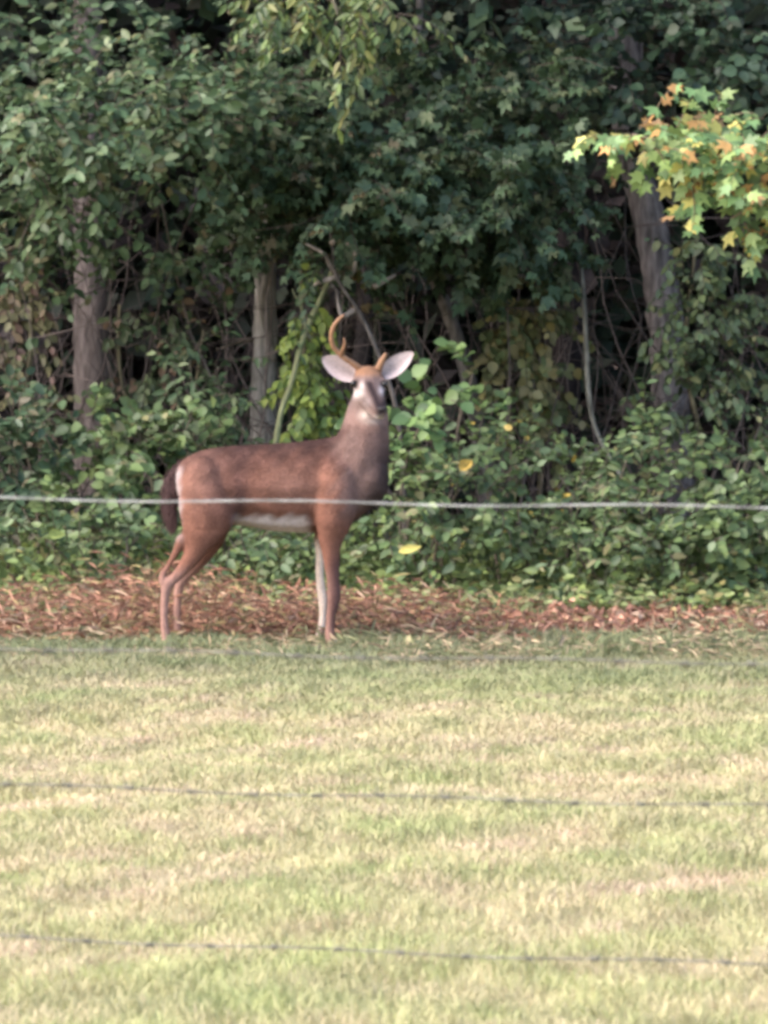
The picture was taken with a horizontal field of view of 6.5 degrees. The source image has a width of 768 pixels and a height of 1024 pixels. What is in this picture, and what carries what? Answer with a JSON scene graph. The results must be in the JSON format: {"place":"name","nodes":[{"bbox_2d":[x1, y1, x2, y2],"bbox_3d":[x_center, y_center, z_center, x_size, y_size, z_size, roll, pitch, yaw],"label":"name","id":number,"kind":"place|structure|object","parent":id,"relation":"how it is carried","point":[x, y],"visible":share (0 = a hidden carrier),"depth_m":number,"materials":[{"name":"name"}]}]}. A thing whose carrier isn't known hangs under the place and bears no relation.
{"place":"outdoors","nodes":[
{"label":"outdoors","id":0,"kind":"place"},
{"bbox_2d":[0,366,767,1023],"bbox_3d":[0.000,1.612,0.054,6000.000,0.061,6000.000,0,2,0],"label":"ground","id":1,"kind":"structure","parent":0,"point":[392,950],"depth_m":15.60,"materials":[{"name":"green plant"}]},
{"bbox_2d":[0,337,111,600],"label":"shrub","id":2,"kind":"object","parent":1,"relation":"on","point":[18,428],"visible":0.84,"depth_m":33.62,"materials":[{"name":"green plant"}]},
{"bbox_2d":[0,478,182,599],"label":"shrub","id":3,"kind":"object","parent":1,"relation":"on","point":[122,527],"visible":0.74,"depth_m":32.75,"materials":[{"name":"green plant"}]},
{"bbox_2d":[13,382,251,593],"bbox_3d":[-1.275,-0.078,33.722,1.295,1.129,1.190,-2,3,-45],"label":"shrub","id":4,"kind":"object","parent":1,"relation":"on","point":[110,465],"visible":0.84,"depth_m":33.62,"materials":[{"name":"green plant"}]},
{"bbox_2d":[0,0,348,538],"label":"tree","id":5,"kind":"object","parent":1,"relation":"on","point":[85,123],"visible":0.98,"depth_m":33.92,"materials":[{"name":"green plant"}]},
{"bbox_2d":[0,225,80,569],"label":"hanging vine","id":6,"kind":"object","parent":5,"relation":"hanging from","point":[43,319],"visible":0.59,"depth_m":34.93,"materials":[{"name":"green plant"}]},
{"bbox_2d":[81,279,255,558],"bbox_3d":[-1.112,-0.343,35.204,0.901,1.732,0.631,0,2,0],"label":"hanging vine","id":7,"kind":"object","parent":5,"relation":"hanging from","point":[150,383],"visible":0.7,"depth_m":35.15,"materials":[{"name":"green plant"}]},
{"bbox_2d":[121,314,271,584],"bbox_3d":[-0.880,-0.267,34.299,0.685,1.464,1.048,-1,2,-25],"label":"shrub","id":8,"kind":"object","parent":1,"relation":"on","point":[226,398],"visible":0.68,"depth_m":34.25,"materials":[{"name":"green plant"}]},
{"bbox_2d":[177,507,343,593],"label":"shrub","id":9,"kind":"object","parent":1,"relation":"on","point":[263,553],"visible":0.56,"depth_m":32.75,"materials":[{"name":"green plant"}]},
{"bbox_2d":[157,314,413,643],"bbox_3d":[-0.430,-0.129,29.988,1.137,1.489,0.504,0,2,11],"label":"deer","id":10,"kind":"object","parent":1,"relation":"on","point":[349,461],"visible":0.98,"depth_m":29.87},
{"bbox_2d":[264,217,355,537],"bbox_3d":[-0.386,-0.505,34.152,0.494,1.960,0.767,0,2,0],"label":"sapling","id":11,"kind":"object","parent":1,"relation":"on","point":[304,334],"visible":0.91,"depth_m":34.17,"materials":[{"name":"green plant"}]},
{"bbox_2d":[218,0,475,545],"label":"tree","id":12,"kind":"object","parent":1,"relation":"on","point":[305,27],"visible":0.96,"depth_m":32.78,"materials":[{"name":"green plant"}]},
{"bbox_2d":[305,218,407,564],"bbox_3d":[-0.135,-0.484,34.481,0.518,2.054,0.871,0,2,0],"label":"dead branch","id":13,"kind":"object","parent":1,"relation":"on","point":[357,274],"visible":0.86,"depth_m":34.08,"materials":[{"name":"brown wood"}]},
{"bbox_2d":[156,0,606,588],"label":"tree","id":14,"kind":"object","parent":1,"relation":"on","point":[276,198],"visible":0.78,"depth_m":34.16,"materials":[{"name":"green plant"}]},
{"bbox_2d":[260,228,353,563],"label":"hanging vine","id":15,"kind":"object","parent":14,"relation":"hanging from","point":[308,423],"visible":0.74,"depth_m":34.32,"materials":[{"name":"green plant"}]},
{"bbox_2d":[0,498,767,613],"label":"undergrowth","id":16,"kind":"object","parent":1,"relation":"on","point":[353,570],"visible":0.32,"depth_m":32.93,"materials":[{"name":"green plant"}]},
{"bbox_2d":[0,0,767,567],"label":"deep woods","id":17,"kind":"object","parent":1,"relation":"on","point":[216,32],"visible":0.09,"depth_m":37.84,"materials":[{"name":"green plant"}]},
{"bbox_2d":[0,551,767,645],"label":"leaf litter","id":18,"kind":"object","parent":1,"relation":"on","point":[350,612],"visible":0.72,"depth_m":30.66,"materials":[{"name":"brown plant"}]},
{"bbox_2d":[48,528,63,538],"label":"fallen leaf","id":19,"kind":"object","parent":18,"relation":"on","point":[54,533],"visible":1,"depth_m":31.48,"materials":[{"name":"green plant"}]},
{"bbox_2d":[0,82,767,594],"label":"thicket","id":20,"kind":"object","parent":1,"relation":"on","point":[426,386],"visible":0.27,"depth_m":35.67,"materials":[{"name":"green plant"}]},
{"bbox_2d":[0,603,767,665],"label":"tall grass","id":21,"kind":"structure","parent":1,"relation":"on","point":[505,644],"depth_m":29.30,"materials":[{"name":"plant"}]},
{"bbox_2d":[0,496,767,965],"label":"wire fence","id":22,"kind":"object","parent":1,"relation":"on","point":[376,794],"visible":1,"depth_m":13.64,"materials":[{"name":"grey metal"}]},
{"bbox_2d":[0,570,767,632],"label":"weeds","id":23,"kind":"object","parent":1,"relation":"on","point":[623,602],"visible":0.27,"depth_m":31.73,"materials":[{"name":"green plant"}]},
{"bbox_2d":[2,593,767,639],"bbox_3d":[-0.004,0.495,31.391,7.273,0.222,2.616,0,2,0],"label":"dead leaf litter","id":24,"kind":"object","parent":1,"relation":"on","point":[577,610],"visible":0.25,"depth_m":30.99,"materials":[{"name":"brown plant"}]},
{"bbox_2d":[403,635,410,644],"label":"fallen leaf","id":25,"kind":"object","parent":1,"relation":"on","point":[408,638],"visible":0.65,"depth_m":29.60,"materials":[{"name":"yellow plant"}]},
{"bbox_2d":[334,337,507,593],"bbox_3d":[0.183,-0.174,33.126,0.668,1.356,0.657,2,3,41],"label":"shrub","id":26,"kind":"object","parent":1,"relation":"on","point":[427,408],"visible":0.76,"depth_m":33.13,"materials":[{"name":"green plant"}]},
{"bbox_2d":[341,434,542,601],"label":"shrub","id":27,"kind":"object","parent":1,"relation":"on","point":[436,522],"visible":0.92,"depth_m":32.79,"materials":[{"name":"green plant"}]},
{"bbox_2d":[399,544,421,553],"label":"fallen leaf","id":28,"kind":"object","parent":27,"relation":"on","point":[408,548],"visible":1,"depth_m":31.48,"materials":[{"name":"yellow plant"}]},
{"bbox_2d":[342,0,640,577],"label":"tree","id":29,"kind":"object","parent":1,"relation":"on","point":[488,183],"visible":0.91,"depth_m":34.31,"materials":[{"name":"green plant"}]},
{"bbox_2d":[414,388,629,591],"bbox_3d":[0.680,-0.046,33.260,1.084,1.100,1.550,0,2,0],"label":"shrub","id":30,"kind":"object","parent":1,"relation":"on","point":[508,514],"visible":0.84,"depth_m":33.26,"materials":[{"name":"green plant"}]},
{"bbox_2d":[462,274,594,529],"bbox_3d":[0.747,-0.474,35.226,0.694,1.990,0.583,0,2,0],"label":"hanging vine","id":31,"kind":"object","parent":1,"relation":"on","point":[522,345],"visible":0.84,"depth_m":35.12,"materials":[{"name":"green plant"}]},
{"bbox_2d":[333,0,767,571],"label":"tree","id":32,"kind":"object","parent":1,"relation":"on","point":[567,10],"visible":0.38,"depth_m":35.42,"materials":[{"name":"green plant"}]},
{"bbox_2d":[483,407,684,601],"bbox_3d":[0.979,0.005,33.050,1.004,1.014,1.633,0,2,0],"label":"shrub","id":33,"kind":"object","parent":1,"relation":"on","point":[603,489],"visible":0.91,"depth_m":32.86,"materials":[{"name":"green plant"}]},
{"bbox_2d":[579,249,660,592],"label":"vine stem","id":34,"kind":"object","parent":1,"relation":"on","point":[587,371],"visible":0.59,"depth_m":34.91,"materials":[{"name":"grey plant"}]},
{"bbox_2d":[627,606,645,617],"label":"fallen leaf","id":35,"kind":"object","parent":1,"relation":"on","point":[637,608],"visible":0.3,"depth_m":31.49,"materials":[{"name":"plant"}]},
{"bbox_2d":[543,0,767,579],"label":"tree","id":36,"kind":"object","parent":1,"relation":"on","point":[737,65],"visible":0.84,"depth_m":34.69,"materials":[{"name":"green plant"}]},
{"bbox_2d":[563,83,767,284],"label":"maple tree","id":37,"kind":"object","parent":1,"relation":"on","point":[726,158],"visible":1,"depth_m":31.07,"materials":[{"name":"green plant"}]},
{"bbox_2d":[576,377,766,607],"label":"shrub","id":38,"kind":"object","parent":1,"relation":"on","point":[696,465],"visible":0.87,"depth_m":33.01,"materials":[{"name":"green plant"}]},
{"bbox_2d":[619,218,767,549],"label":"hanging vine","id":39,"kind":"object","parent":1,"relation":"on","point":[742,373],"visible":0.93,"depth_m":34.57,"materials":[{"name":"green plant"}]},
{"bbox_2d":[641,425,767,607],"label":"shrub","id":40,"kind":"object","parent":1,"relation":"on","point":[716,555],"visible":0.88,"depth_m":32.87,"materials":[{"name":"green plant"}]},
{"bbox_2d":[459,459,471,469],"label":"fallen leaf","id":41,"kind":"object","parent":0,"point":[465,464],"visible":1,"depth_m":31.46,"materials":[{"name":"yellow plant"}]}
]}

